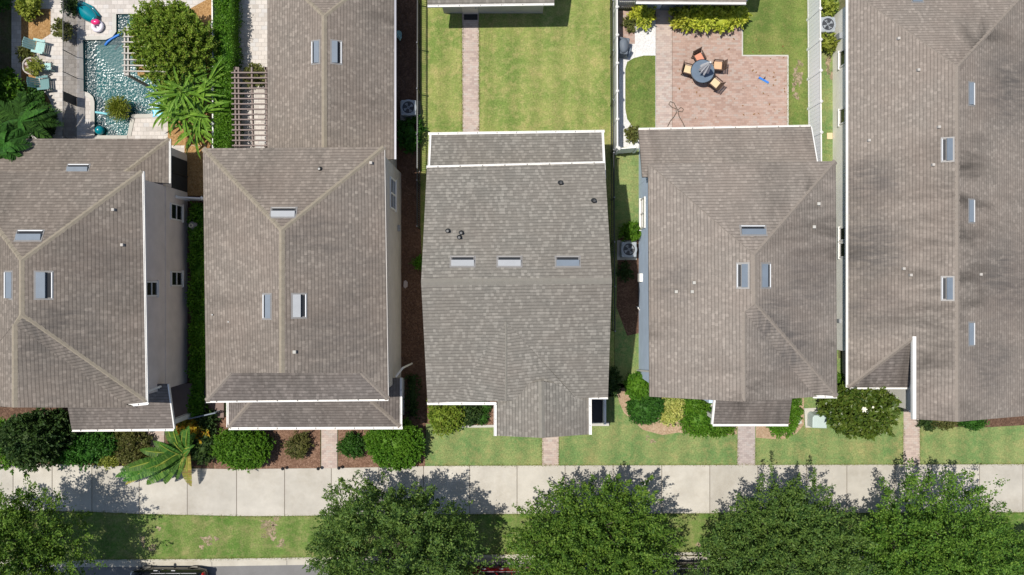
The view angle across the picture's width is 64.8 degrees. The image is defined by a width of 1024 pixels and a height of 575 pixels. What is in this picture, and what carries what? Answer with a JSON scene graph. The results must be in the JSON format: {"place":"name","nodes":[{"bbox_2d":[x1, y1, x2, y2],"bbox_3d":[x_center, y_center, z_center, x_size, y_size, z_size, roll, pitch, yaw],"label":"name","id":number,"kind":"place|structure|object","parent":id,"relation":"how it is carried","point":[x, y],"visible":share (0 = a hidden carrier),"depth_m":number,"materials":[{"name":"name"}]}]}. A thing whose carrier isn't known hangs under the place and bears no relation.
{"place":"outdoors","nodes":[
{"label":"outdoors","id":0,"kind":"place"},
{"bbox_2d":[21,9,50,107],"bbox_3d":[-24.776,-11.313,42.048,1.566,0.120,6.398,0,90,0],"label":"mulch bed","id":1,"kind":"object","parent":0,"point":[38,27],"visible":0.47,"depth_m":41.99,"materials":[{"name":"soil"}]},
{"bbox_2d":[0,66,28,104],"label":"shrub","id":2,"kind":"object","parent":1,"relation":"on","point":[9,78],"visible":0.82,"depth_m":41.03,"materials":[{"name":"green plant"}]},
{"bbox_2d":[1,80,51,128],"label":"shrub","id":3,"kind":"object","parent":1,"relation":"on","point":[31,90],"visible":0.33,"depth_m":41.24,"materials":[{"name":"green plant"}]},
{"bbox_2d":[14,0,43,21],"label":"shrub","id":4,"kind":"object","parent":1,"relation":"on","point":[29,9],"visible":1,"depth_m":41.25,"materials":[{"name":"green plant"}]},
{"bbox_2d":[0,91,63,138],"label":"palm tree","id":5,"kind":"object","parent":1,"relation":"on","point":[19,113],"visible":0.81,"depth_m":39.32,"materials":[{"name":"green plant"}]},
{"bbox_2d":[0,407,145,465],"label":"mulch bed","id":6,"kind":"object","parent":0,"point":[6,413],"visible":0.11,"depth_m":41.99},
{"bbox_2d":[0,408,76,477],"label":"shrub","id":7,"kind":"object","parent":6,"relation":"on","point":[33,438],"visible":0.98,"depth_m":39.58,"materials":[{"name":"green plant"}]},
{"bbox_2d":[58,432,101,471],"bbox_3d":[-22.104,8.131,41.256,2.421,1.487,2.563,-29,90,0],"label":"shrub","id":8,"kind":"object","parent":6,"relation":"on","point":[78,451],"visible":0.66,"depth_m":40.92,"materials":[{"name":"green plant"}]},
{"bbox_2d":[87,431,121,458],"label":"shrub","id":9,"kind":"object","parent":6,"relation":"on","point":[104,441],"visible":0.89,"depth_m":40.97,"materials":[{"name":"green plant"}]},
{"bbox_2d":[111,431,152,471],"bbox_3d":[-19.537,8.159,41.410,2.264,1.180,2.671,0,90,0],"label":"shrub","id":10,"kind":"object","parent":6,"relation":"on","point":[131,443],"visible":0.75,"depth_m":41.18,"materials":[{"name":"green plant"}]},
{"bbox_2d":[11,0,211,152],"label":"pool deck","id":11,"kind":"structure","parent":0,"point":[76,120],"depth_m":42.00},
{"bbox_2d":[76,0,99,22],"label":"pool float","id":12,"kind":"object","parent":11,"relation":"on","point":[88,12],"visible":0.98,"depth_m":41.67,"materials":[{"name":"teal plastic"}]},
{"bbox_2d":[79,14,168,138],"bbox_3d":[-20.200,-10.983,41.996,4.667,0.067,6.533,0,90,0],"label":"pool coping","id":13,"kind":"object","parent":11,"relation":"on","point":[81,70],"visible":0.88,"depth_m":41.96,"materials":[{"name":"concrete"}]},
{"bbox_2d":[137,0,211,113],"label":"mulch bed","id":14,"kind":"object","parent":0,"point":[203,11],"visible":0.17,"depth_m":41.99,"materials":[{"name":"soil"}]},
{"bbox_2d":[122,27,177,86],"bbox_3d":[-18.040,-11.642,40.800,2.264,2.400,2.395,0,90,0],"label":"arbour","id":15,"kind":"object","parent":14,"relation":"on","point":[127,60],"visible":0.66,"depth_m":39.70,"materials":[{"name":"white wood"}]},
{"bbox_2d":[118,0,220,92],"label":"crape myrtle","id":16,"kind":"object","parent":14,"relation":"on","point":[152,22],"visible":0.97,"depth_m":39.46,"materials":[{"name":"green plant"}]},
{"bbox_2d":[145,58,230,158],"bbox_3d":[-16.218,-9.331,40.654,4.648,2.693,5.646,0,90,0],"label":"palm tree","id":17,"kind":"object","parent":14,"relation":"on","point":[175,105],"visible":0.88,"depth_m":40.23,"materials":[{"name":"green plant"}]},
{"bbox_2d":[168,114,210,144],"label":"mulch bed","id":18,"kind":"object","parent":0,"point":[175,133],"visible":0.14,"depth_m":41.99,"materials":[{"name":"soil"}]},
{"bbox_2d":[239,0,266,147],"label":"paved yard","id":19,"kind":"structure","parent":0,"point":[253,35],"depth_m":41.99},
{"bbox_2d":[231,67,266,147],"bbox_3d":[-12.791,-8.840,40.690,1.858,2.620,3.933,0,90,0],"label":"pergola","id":20,"kind":"object","parent":19,"relation":"on","point":[238,71],"visible":0.81,"depth_m":39.41,"materials":[{"name":"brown wood"}]},
{"bbox_2d":[321,430,336,467],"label":"path","id":21,"kind":"structure","parent":0,"point":[328,449],"depth_m":41.98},
{"bbox_2d":[338,416,424,467],"bbox_3d":[-6.798,8.031,42.048,4.499,0.120,2.699,0,90,0],"label":"mulch bed","id":22,"kind":"object","parent":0,"point":[344,461],"visible":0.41,"depth_m":41.99,"materials":[{"name":"brown wood"}]},
{"bbox_2d":[336,431,365,458],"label":"shrub","id":23,"kind":"object","parent":22,"relation":"on","point":[351,444],"visible":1,"depth_m":41.37,"materials":[{"name":"green plant"}]},
{"bbox_2d":[362,417,425,472],"bbox_3d":[-6.018,7.964,41.079,3.297,1.842,3.022,0,90,0],"label":"clipped shrub","id":24,"kind":"object","parent":22,"relation":"on","point":[399,449],"visible":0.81,"depth_m":40.67,"materials":[{"name":"green plant"}]},
{"bbox_2d":[397,0,425,467],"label":"mulch bed","id":25,"kind":"object","parent":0,"point":[412,341],"visible":0.53,"depth_m":41.99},
{"bbox_2d":[400,99,418,120],"bbox_3d":[-5.291,-9.193,41.569,1.020,0.873,1.020,0,90,0],"label":"air conditioner","id":26,"kind":"object","parent":25,"relation":"on","point":[408,107],"visible":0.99,"depth_m":41.18,"materials":[{"name":"metal"}]},
{"bbox_2d":[396,115,427,154],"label":"shrub","id":27,"kind":"object","parent":25,"relation":"on","point":[406,133],"visible":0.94,"depth_m":41.46,"materials":[{"name":"green plant"}]},
{"bbox_2d":[403,373,421,419],"bbox_3d":[-5.140,5.662,41.772,1.000,0.698,2.471,0,90,0],"label":"groundcover strip","id":28,"kind":"object","parent":25,"relation":"on","point":[412,394],"visible":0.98,"depth_m":41.80,"materials":[{"name":"green plant"}]},
{"bbox_2d":[416,0,420,228],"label":"picket fence","id":29,"kind":"object","parent":25,"relation":"on","point":[419,50],"visible":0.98,"depth_m":41.31,"materials":[{"name":"black metal"}]},
{"bbox_2d":[426,384,496,424],"bbox_3d":[-2.599,6.115,42.048,3.732,0.120,2.199,0,90,0],"label":"mulch bed","id":30,"kind":"object","parent":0,"point":[491,419],"visible":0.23,"depth_m":41.99,"materials":[{"name":"brown soil"}]},
{"bbox_2d":[426,400,465,438],"bbox_3d":[-3.313,6.633,41.180,2.231,1.640,2.267,0,90,0],"label":"shrub","id":31,"kind":"object","parent":30,"relation":"on","point":[443,418],"visible":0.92,"depth_m":40.92,"materials":[{"name":"green plant"}]},
{"bbox_2d":[457,401,483,427],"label":"shrub","id":32,"kind":"object","parent":30,"relation":"on","point":[472,415],"visible":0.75,"depth_m":41.31,"materials":[{"name":"green plant"}]},
{"bbox_2d":[462,13,478,131],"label":"path","id":33,"kind":"structure","parent":0,"point":[470,73],"depth_m":41.98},
{"bbox_2d":[427,0,553,13],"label":"garage","id":34,"kind":"structure","parent":0,"point":[488,6],"depth_m":39.35,"materials":[{"name":"grey paint"}]},
{"bbox_2d":[0,0,1002,555],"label":"ground","id":35,"kind":"structure","parent":0,"point":[4,38],"depth_m":42.02,"materials":[{"name":"green plant"}]},
{"bbox_2d":[0,122,31,162],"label":"palm tree","id":36,"kind":"object","parent":35,"relation":"on","point":[9,148],"visible":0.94,"depth_m":38.52,"materials":[{"name":"green plant"}]},
{"bbox_2d":[83,14,132,134],"bbox_3d":[-20.200,-11.083,42.500,4.267,1.000,6.333,0,90,0],"label":"pool basin","id":37,"kind":"object","parent":35,"relation":"in","point":[87,70],"visible":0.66,"depth_m":42.37,"materials":[{"name":"paint"}]},
{"bbox_2d":[90,18,161,134],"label":"pool floor","id":38,"kind":"structure","parent":37,"relation":"in","point":[109,79],"depth_m":42.70,"materials":[{"name":"paint"}]},
{"bbox_2d":[0,137,224,431],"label":"house","id":39,"kind":"structure","parent":35,"relation":"on","point":[93,284],"depth_m":35.90,"materials":[{"name":"beige"}]},
{"bbox_2d":[165,196,212,468],"bbox_3d":[-16.804,2.341,42.050,2.483,0.120,14.213,0,90,0],"label":"mulch bed","id":40,"kind":"object","parent":35,"relation":"on","point":[193,463],"visible":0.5,"depth_m":41.99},
{"bbox_2d":[115,426,197,485],"bbox_3d":[-18.062,8.455,40.947,4.143,2.154,3.515,0,90,0],"label":"banana plant","id":41,"kind":"object","parent":40,"relation":"on","point":[166,464],"visible":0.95,"depth_m":40.51,"materials":[{"name":"green plant"}]},
{"bbox_2d":[176,418,209,443],"bbox_3d":[-16.451,7.316,41.373,1.637,1.275,1.847,-42,90,0],"label":"croton","id":42,"kind":"object","parent":40,"relation":"on","point":[192,424],"visible":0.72,"depth_m":41.19,"materials":[{"name":"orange plant"}]},
{"bbox_2d":[184,202,208,416],"bbox_3d":[-16.108,1.125,41.570,1.396,1.338,11.125,0,90,0],"label":"shrub row","id":43,"kind":"object","parent":40,"relation":"on","point":[195,304],"visible":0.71,"depth_m":41.26,"materials":[{"name":"green plant"}]},
{"bbox_2d":[190,423,214,465],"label":"shrub","id":44,"kind":"object","parent":40,"relation":"on","point":[200,454],"visible":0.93,"depth_m":41.20,"materials":[{"name":"green plant"}]},
{"bbox_2d":[191,404,220,437],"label":"shrub","id":45,"kind":"object","parent":40,"relation":"on","point":[207,420],"visible":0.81,"depth_m":41.40,"materials":[{"name":"green plant"}]},
{"bbox_2d":[184,146,210,195],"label":"mulch bed","id":46,"kind":"object","parent":35,"relation":"on","point":[194,174],"visible":0.64,"depth_m":41.99,"materials":[{"name":"soil"}]},
{"bbox_2d":[214,416,319,468],"bbox_3d":[-12.755,8.081,42.048,5.548,0.120,2.799,0,90,0],"label":"mulch bed","id":47,"kind":"object","parent":35,"relation":"on","point":[277,459],"visible":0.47,"depth_m":41.99,"materials":[{"name":"brown wood"}]},
{"bbox_2d":[207,428,275,473],"bbox_3d":[-13.789,8.153,41.130,3.168,1.741,2.619,25,90,0],"label":"clipped shrub","id":48,"kind":"object","parent":47,"relation":"on","point":[243,449],"visible":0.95,"depth_m":40.75,"materials":[{"name":"green plant"}]},
{"bbox_2d":[280,430,314,459],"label":"shrub","id":49,"kind":"object","parent":47,"relation":"on","point":[297,445],"visible":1,"depth_m":41.39,"materials":[{"name":"green plant"}]},
{"bbox_2d":[201,0,412,429],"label":"house","id":50,"kind":"structure","parent":35,"relation":"on","point":[302,242],"depth_m":36.07,"materials":[{"name":"brown"}]},
{"bbox_2d":[612,0,618,151],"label":"vinyl fence","id":51,"kind":"object","parent":35,"relation":"on","point":[616,35],"visible":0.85,"depth_m":40.77,"materials":[{"name":"white paint"}]},
{"bbox_2d":[618,11,634,43],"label":"brick bed","id":52,"kind":"object","parent":35,"relation":"on","point":[622,32],"visible":0.64,"depth_m":41.98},
{"bbox_2d":[616,238,638,335],"bbox_3d":[6.082,-0.033,42.050,1.300,0.120,5.099,0,90,0],"label":"mulch bed","id":53,"kind":"object","parent":35,"relation":"on","point":[627,301],"visible":0.65,"depth_m":41.99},
{"bbox_2d":[617,240,636,259],"bbox_3d":[5.976,-1.943,41.569,1.020,0.873,1.020,0,90,0],"label":"air conditioner","id":54,"kind":"object","parent":53,"relation":"on","point":[626,249],"visible":1,"depth_m":41.18,"materials":[{"name":"metal"}]},
{"bbox_2d":[618,20,655,146],"bbox_3d":[6.507,-10.648,42.050,1.950,0.120,6.665,0,90,0],"label":"pebble bed","id":55,"kind":"object","parent":35,"relation":"on","point":[644,44],"visible":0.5,"depth_m":41.99,"materials":[{"name":"grey gravel"}]},
{"bbox_2d":[626,4,656,31],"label":"yellow shrub","id":56,"kind":"object","parent":55,"relation":"on","point":[641,15],"visible":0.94,"depth_m":41.34,"materials":[{"name":"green plant"}]},
{"bbox_2d":[656,9,671,127],"bbox_3d":[7.914,-11.312,42.044,0.833,0.120,6.664,0,90,0],"label":"patio band","id":57,"kind":"object","parent":35,"relation":"on","point":[663,71],"visible":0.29,"depth_m":41.98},
{"bbox_2d":[668,5,694,32],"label":"yellow shrub","id":58,"kind":"object","parent":35,"relation":"on","point":[680,20],"visible":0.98,"depth_m":41.32,"materials":[{"name":"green plant"}]},
{"bbox_2d":[634,0,747,9],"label":"garage","id":59,"kind":"structure","parent":35,"relation":"on","point":[663,4],"depth_m":39.43,"materials":[{"name":"beige paint"}]},
{"bbox_2d":[636,125,838,425],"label":"house","id":60,"kind":"structure","parent":35,"relation":"on","point":[737,307],"depth_m":35.94,"materials":[{"name":"beige"}]},
{"bbox_2d":[833,0,1023,421],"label":"house","id":61,"kind":"structure","parent":35,"relation":"on","point":[928,126],"depth_m":38.23,"materials":[{"name":"beige"}]},
{"bbox_2d":[12,556,1006,574],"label":"road","id":62,"kind":"structure","parent":0,"point":[263,570],"depth_m":42.15,"materials":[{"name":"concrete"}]},
{"bbox_2d":[130,566,208,574],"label":"parked car","id":63,"kind":"object","parent":62,"relation":"on","point":[152,570],"visible":1,"depth_m":41.35,"materials":[{"name":"black paint"}]},
{"bbox_2d":[0,550,867,566],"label":"kerb","id":64,"kind":"structure","parent":62,"relation":"on","point":[201,562],"depth_m":42.13,"materials":[{"name":"concrete"}]},
{"bbox_2d":[463,564,530,574],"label":"parked car","id":65,"kind":"object","parent":62,"relation":"on","point":[496,570],"visible":0.26,"depth_m":41.30,"materials":[{"name":"red paint"}]},
{"bbox_2d":[653,562,732,574],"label":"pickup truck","id":66,"kind":"object","parent":62,"relation":"on","point":[682,568],"visible":0.09,"depth_m":41.04,"materials":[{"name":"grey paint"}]},
{"bbox_2d":[0,464,1023,515],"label":"sidewalk","id":67,"kind":"structure","parent":0,"point":[680,488],"depth_m":41.97,"materials":[{"name":"concrete"}]},
{"bbox_2d":[1,511,1023,559],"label":"lawn","id":68,"kind":"structure","parent":0,"point":[116,536],"depth_m":42.00,"materials":[{"name":"green plant"}]},
{"bbox_2d":[0,475,106,574],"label":"oak tree","id":69,"kind":"object","parent":68,"relation":"on","point":[34,555],"visible":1,"depth_m":37.29,"materials":[{"name":"green plant"}]},
{"bbox_2d":[302,470,489,574],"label":"oak tree","id":70,"kind":"object","parent":68,"relation":"on","point":[347,530],"visible":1,"depth_m":36.82,"materials":[{"name":"green plant"}]},
{"bbox_2d":[487,473,687,574],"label":"oak tree","id":71,"kind":"object","parent":68,"relation":"on","point":[590,548],"visible":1,"depth_m":37.56,"materials":[{"name":"green plant"}]},
{"bbox_2d":[684,464,898,574],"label":"oak tree","id":72,"kind":"object","parent":68,"relation":"on","point":[811,538],"visible":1,"depth_m":37.34,"materials":[{"name":"green plant"}]},
{"bbox_2d":[844,457,1023,574],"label":"oak tree","id":73,"kind":"object","parent":68,"relation":"on","point":[948,556],"visible":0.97,"depth_m":37.46,"materials":[{"name":"green plant"}]},
{"bbox_2d":[420,0,613,396],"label":"lawn","id":74,"kind":"structure","parent":0,"point":[548,69],"depth_m":42.00,"materials":[{"name":"green plant"}]},
{"bbox_2d":[421,130,611,437],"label":"house","id":75,"kind":"structure","parent":74,"relation":"on","point":[516,281],"depth_m":35.58,"materials":[{"name":"grey"}]},
{"bbox_2d":[609,0,614,154],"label":"picket fence","id":76,"kind":"object","parent":74,"relation":"on","point":[612,59],"visible":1,"depth_m":41.14,"materials":[{"name":"black metal"}]},
{"bbox_2d":[610,152,615,331],"bbox_3d":[5.179,-2.300,41.318,0.090,1.365,9.090,0,90,0],"label":"picket fence","id":77,"kind":"object","parent":74,"relation":"on","point":[613,225],"visible":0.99,"depth_m":40.98,"materials":[{"name":"black metal"}]},
{"bbox_2d":[32,22,1023,561],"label":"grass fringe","id":78,"kind":"object","parent":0,"point":[542,450],"depth_m":41.97,"materials":[{"name":"green plant"}]},
{"bbox_2d":[542,437,558,465],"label":"path","id":79,"kind":"structure","parent":0,"point":[550,448],"depth_m":41.98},
{"bbox_2d":[615,147,638,396],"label":"lawn","id":80,"kind":"structure","parent":0,"point":[626,211],"depth_m":42.00,"materials":[{"name":"green plant"}]},
{"bbox_2d":[608,365,622,397],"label":"shrub","id":81,"kind":"object","parent":80,"relation":"on","point":[614,380],"visible":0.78,"depth_m":41.33,"materials":[{"name":"green plant"}]},
{"bbox_2d":[618,220,641,241],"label":"shrub","id":82,"kind":"object","parent":80,"relation":"on","point":[630,230],"visible":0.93,"depth_m":41.21,"materials":[{"name":"green plant"}]},
{"bbox_2d":[625,56,654,127],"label":"lawn","id":83,"kind":"structure","parent":0,"point":[640,91],"depth_m":41.98,"materials":[{"name":"green plant"}]},
{"bbox_2d":[425,358,1023,465],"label":"lawn","id":84,"kind":"structure","parent":0,"point":[620,439],"depth_m":42.00,"materials":[{"name":"green plant"}]},
{"bbox_2d":[622,371,648,400],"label":"round shrub","id":85,"kind":"object","parent":84,"relation":"on","point":[635,384],"visible":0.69,"depth_m":40.93,"materials":[{"name":"green plant"}]},
{"bbox_2d":[616,388,736,434],"bbox_3d":[8.556,6.365,42.048,6.315,0.120,2.699,0,90,0],"label":"mulch bed","id":86,"kind":"object","parent":84,"relation":"on","point":[661,428],"visible":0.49,"depth_m":41.99,"materials":[{"name":"beige wood"}]},
{"bbox_2d":[625,393,664,425],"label":"round shrub","id":87,"kind":"object","parent":86,"relation":"on","point":[649,409],"visible":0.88,"depth_m":41.03,"materials":[{"name":"green plant"}]},
{"bbox_2d":[677,403,716,439],"bbox_3d":[9.484,6.742,41.226,2.270,1.549,2.092,0,90,0],"label":"round shrub","id":88,"kind":"object","parent":86,"relation":"on","point":[700,425],"visible":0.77,"depth_m":40.97,"materials":[{"name":"green plant"}]},
{"bbox_2d":[682,398,711,417],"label":"round shrub","id":89,"kind":"object","parent":86,"relation":"on","point":[692,405],"visible":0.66,"depth_m":40.93,"materials":[{"name":"green plant"}]},
{"bbox_2d":[756,398,803,438],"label":"mulch bed","id":90,"kind":"object","parent":84,"relation":"on","point":[762,432],"visible":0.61,"depth_m":41.99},
{"bbox_2d":[789,398,804,429],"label":"groundcover","id":91,"kind":"object","parent":90,"relation":"on","point":[795,415],"visible":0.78,"depth_m":41.43,"materials":[{"name":"green plant"}]},
{"bbox_2d":[804,408,826,427],"bbox_3d":[15.674,6.767,41.675,0.948,0.850,1.033,0,90,0],"label":"transformer box","id":92,"kind":"object","parent":84,"relation":"on","point":[813,419],"visible":0.75,"depth_m":41.39,"materials":[{"name":"metal"}]},
{"bbox_2d":[814,382,901,440],"bbox_3d":[17.119,6.072,39.848,4.050,4.313,3.129,0,90,0],"label":"magnolia tree","id":93,"kind":"object","parent":84,"relation":"on","point":[868,413],"visible":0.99,"depth_m":38.77,"materials":[{"name":"green plant"}]},
{"bbox_2d":[934,416,1023,426],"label":"mulch bed","id":94,"kind":"object","parent":84,"relation":"on","point":[1008,421],"visible":0.25,"depth_m":41.99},
{"bbox_2d":[672,9,786,126],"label":"patio","id":95,"kind":"structure","parent":0,"point":[722,104],"depth_m":41.98,"materials":[{"name":"brick"}]},
{"bbox_2d":[685,5,709,33],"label":"yellow shrub","id":96,"kind":"object","parent":95,"relation":"on","point":[695,14],"visible":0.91,"depth_m":41.22,"materials":[{"name":"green plant"}]},
{"bbox_2d":[690,59,714,83],"bbox_3d":[9.763,-11.073,41.630,1.244,0.715,1.244,0,90,0],"label":"patio table","id":97,"kind":"object","parent":95,"relation":"on","point":[697,76],"visible":0.86,"depth_m":41.27,"materials":[{"name":"glass"}]},
{"bbox_2d":[697,5,723,33],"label":"yellow shrub","id":98,"kind":"object","parent":95,"relation":"on","point":[708,24],"visible":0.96,"depth_m":41.24,"materials":[{"name":"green plant"}]},
{"bbox_2d":[709,5,734,34],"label":"yellow shrub","id":99,"kind":"object","parent":95,"relation":"on","point":[721,26],"visible":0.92,"depth_m":41.31,"materials":[{"name":"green plant"}]},
{"bbox_2d":[721,2,752,31],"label":"yellow shrub","id":100,"kind":"object","parent":95,"relation":"on","point":[740,13],"visible":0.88,"depth_m":41.28,"materials":[{"name":"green plant"}]},
{"bbox_2d":[737,426,754,464],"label":"path","id":101,"kind":"structure","parent":0,"point":[746,445],"depth_m":41.98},
{"bbox_2d":[743,0,807,124],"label":"lawn","id":102,"kind":"structure","parent":0,"point":[772,27],"depth_m":42.00,"materials":[{"name":"green plant"}]},
{"bbox_2d":[806,0,822,160],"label":"vinyl fence","id":103,"kind":"object","parent":102,"relation":"on","point":[814,40],"visible":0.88,"depth_m":40.93,"materials":[{"name":"white paint"}]},
{"bbox_2d":[821,2,837,373],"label":"lawn","id":104,"kind":"structure","parent":0,"point":[827,112],"depth_m":41.99,"materials":[{"name":"green plant"}]},
{"bbox_2d":[821,31,839,55],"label":"shrub","id":105,"kind":"object","parent":104,"relation":"on","point":[828,44],"visible":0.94,"depth_m":41.19,"materials":[{"name":"green plant"}]},
{"bbox_2d":[903,409,919,464],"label":"path","id":106,"kind":"structure","parent":0,"point":[911,439],"depth_m":41.98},
{"label":"pool water","id":107,"kind":"structure","parent":0,"visible":0},
{"bbox_2d":[104,96,131,122],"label":"papyrus plant","id":108,"kind":"object","parent":107,"relation":"in","point":[117,108],"visible":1,"depth_m":41.49,"materials":[{"name":"green plant"}]},
{"bbox_3d":[-23.144,-13.256,41.790,0.400,0.400,0.400,0,90,0],"label":"plant pot","id":109,"kind":"object","parent":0,"visible":0},
{"bbox_2d":[50,17,73,41],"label":"potted plant","id":110,"kind":"object","parent":109,"relation":"in","point":[63,29],"visible":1,"depth_m":41.18,"materials":[{"name":"green plant"}]},
{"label":"mulch bed","id":111,"kind":"structure","parent":0,"visible":0},
{"bbox_2d":[209,0,244,147],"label":"hedge","id":112,"kind":"object","parent":111,"relation":"on","point":[227,19],"visible":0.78,"depth_m":40.57,"materials":[{"name":"green plant"}]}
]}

